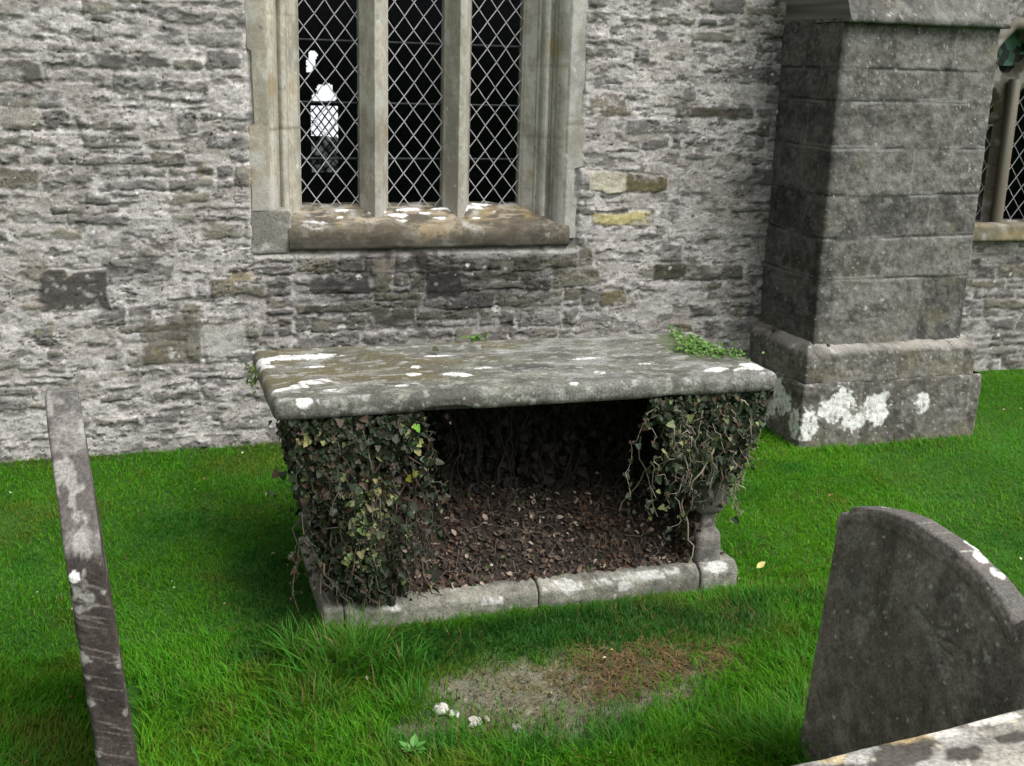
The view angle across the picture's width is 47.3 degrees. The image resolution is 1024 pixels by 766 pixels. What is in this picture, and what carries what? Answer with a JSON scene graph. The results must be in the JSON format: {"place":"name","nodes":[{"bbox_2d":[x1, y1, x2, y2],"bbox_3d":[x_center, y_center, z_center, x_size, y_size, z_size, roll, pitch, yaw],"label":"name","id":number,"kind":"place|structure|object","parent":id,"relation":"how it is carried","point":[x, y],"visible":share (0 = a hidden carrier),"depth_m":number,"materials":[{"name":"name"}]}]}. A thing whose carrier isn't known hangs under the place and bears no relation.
{"place":"outdoors","nodes":[
{"label":"outdoors","id":0,"kind":"place"},
{"bbox_2d":[306,51,337,136],"bbox_3d":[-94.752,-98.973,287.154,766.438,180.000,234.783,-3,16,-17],"label":"sky","id":1,"kind":"structure","parent":0,"point":[325,92],"depth_m":418.41,"materials":[{"name":"white"}]},
{"bbox_2d":[0,367,1023,765],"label":"grass","id":2,"kind":"structure","parent":0,"point":[352,653],"depth_m":3.83,"materials":[{"name":"green plant"}]},
{"bbox_2d":[0,369,1023,765],"bbox_3d":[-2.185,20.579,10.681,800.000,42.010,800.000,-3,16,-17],"label":"ground","id":3,"kind":"structure","parent":0,"point":[526,711],"depth_m":4.26,"materials":[{"name":"green plant"}]},
{"bbox_2d":[45,387,138,765],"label":"headstone","id":4,"kind":"object","parent":3,"relation":"on","point":[99,649],"visible":1,"depth_m":2.61,"materials":[{"name":"grey stone"}]},
{"bbox_2d":[399,734,426,753],"bbox_3d":[-0.275,1.026,3.289,0.077,0.037,0.073,10,17,29],"label":"weed","id":5,"kind":"object","parent":3,"relation":"on","point":[414,742],"visible":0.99,"depth_m":3.30,"materials":[{"name":"green plant"}]},
{"bbox_2d":[432,702,448,715],"bbox_3d":[-0.218,0.987,3.540,0.050,0.036,0.043,6,3,38],"label":"stone","id":6,"kind":"object","parent":3,"relation":"on","point":[439,706],"visible":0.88,"depth_m":3.53,"materials":[{"name":"white stone"}]},
{"bbox_2d":[449,710,458,717],"bbox_3d":[-0.174,0.999,3.518,0.034,0.021,0.030,6,26,-7],"label":"stone","id":7,"kind":"object","parent":3,"relation":"on","point":[452,712],"visible":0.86,"depth_m":3.51,"materials":[{"name":"white stone"}]},
{"bbox_2d":[467,716,481,727],"bbox_3d":[-0.112,1.011,3.488,0.043,0.028,0.040,3,25,-19],"label":"stone","id":8,"kind":"object","parent":3,"relation":"on","point":[470,718],"visible":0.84,"depth_m":3.48,"materials":[{"name":"white stone"}]},
{"bbox_2d":[0,0,1023,462],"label":"church","id":9,"kind":"structure","parent":3,"relation":"on","point":[820,202],"depth_m":5.41,"materials":[{"name":"stone"}]},
{"bbox_2d":[244,0,587,253],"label":"window","id":10,"kind":"structure","parent":9,"relation":"in","point":[551,136],"depth_m":5.34,"materials":[{"name":"stone"}]},
{"bbox_2d":[973,16,1023,241],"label":"window","id":11,"kind":"structure","parent":9,"relation":"in","point":[990,225],"depth_m":6.82,"materials":[{"name":"stone"}]},
{"bbox_2d":[253,332,776,631],"bbox_3d":[-0.010,0.360,4.366,1.805,0.919,0.714,-3,16,-17],"label":"chest tomb","id":12,"kind":"object","parent":3,"relation":"on","point":[317,383],"visible":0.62,"depth_m":4.14,"materials":[{"name":"grey stone"}]},
{"bbox_2d":[244,361,257,394],"bbox_3d":[-0.912,-0.025,4.125,0.060,0.087,0.239,-3,16,-17],"label":"plant","id":13,"kind":"object","parent":12,"relation":"on","point":[253,381],"visible":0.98,"depth_m":4.13,"materials":[{"name":"green plant"}]},
{"bbox_2d":[268,411,450,618],"bbox_3d":[-0.558,0.424,4.083,0.606,0.810,0.719,-3,16,-17],"label":"ivy","id":14,"kind":"object","parent":12,"relation":"hanging from","point":[371,485],"visible":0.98,"depth_m":3.82,"materials":[{"name":"green plant"}]},
{"bbox_2d":[461,332,486,341],"bbox_3d":[-0.140,-0.173,4.535,0.096,0.048,0.062,-7,18,-31],"label":"creeping plant","id":15,"kind":"object","parent":12,"relation":"on","point":[476,337],"visible":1,"depth_m":4.54,"materials":[{"name":"green plant"}]},
{"bbox_2d":[367,398,664,515],"bbox_3d":[-0.007,0.273,4.385,1.228,0.622,0.268,-3,16,-17],"label":"ivy","id":16,"kind":"object","parent":12,"relation":"hanging from","point":[550,463],"visible":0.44,"depth_m":4.40,"materials":[{"name":"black plant"}]},
{"bbox_2d":[375,445,692,593],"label":"leaf litter","id":17,"kind":"object","parent":12,"relation":"on","point":[577,527],"visible":0.58,"depth_m":4.33,"materials":[{"name":"brown plant"}]},
{"bbox_2d":[619,390,773,564],"bbox_3d":[0.593,0.298,4.417,0.574,0.680,0.665,-3,16,-17],"label":"ivy","id":18,"kind":"object","parent":12,"relation":"hanging from","point":[679,425],"visible":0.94,"depth_m":4.16,"materials":[{"name":"green plant"}]},
{"bbox_2d":[666,326,764,359],"bbox_3d":[0.714,-0.144,4.510,0.310,0.048,0.544,-11,19,-38],"label":"creeping plant","id":19,"kind":"object","parent":12,"relation":"on","point":[690,340],"visible":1,"depth_m":4.47,"materials":[{"name":"green plant"}]},
{"bbox_2d":[509,723,520,731],"bbox_3d":[0.013,1.028,3.472,0.033,0.026,0.041,7,5,-28],"label":"stone","id":20,"kind":"object","parent":3,"relation":"on","point":[514,727],"visible":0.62,"depth_m":3.47,"materials":[{"name":"grey stone"}]},
{"bbox_2d":[8,436,1023,762],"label":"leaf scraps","id":21,"kind":"object","parent":3,"relation":"on","point":[286,564],"visible":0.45,"depth_m":3.97,"materials":[{"name":"plant"}]},
{"bbox_2d":[380,653,705,735],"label":"earth crumbs","id":22,"kind":"object","parent":3,"relation":"on","point":[521,688],"visible":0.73,"depth_m":3.68,"materials":[{"name":"brown soil"}]},
{"bbox_2d":[428,606,766,740],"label":"dry grass","id":23,"kind":"structure","parent":3,"relation":"on","point":[673,659],"depth_m":3.83,"materials":[{"name":"brown plant"}]},
{"bbox_2d":[757,561,765,567],"bbox_3d":[0.955,0.696,4.473,0.040,0.019,0.019,-3,16,-17],"label":"fallen leaf","id":24,"kind":"object","parent":3,"relation":"on","point":[760,564],"visible":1,"depth_m":4.48,"materials":[{"name":"yellow plant"}]},
{"bbox_2d":[793,709,1023,765],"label":"ledger tomb","id":25,"kind":"object","parent":3,"relation":"on","point":[997,740],"visible":1,"depth_m":2.29,"materials":[{"name":"grey stone"}]},
{"bbox_2d":[800,506,1023,762],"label":"headstone","id":26,"kind":"object","parent":3,"relation":"on","point":[921,631],"visible":0.89,"depth_m":2.89,"materials":[{"name":"grey stone"}]}
]}

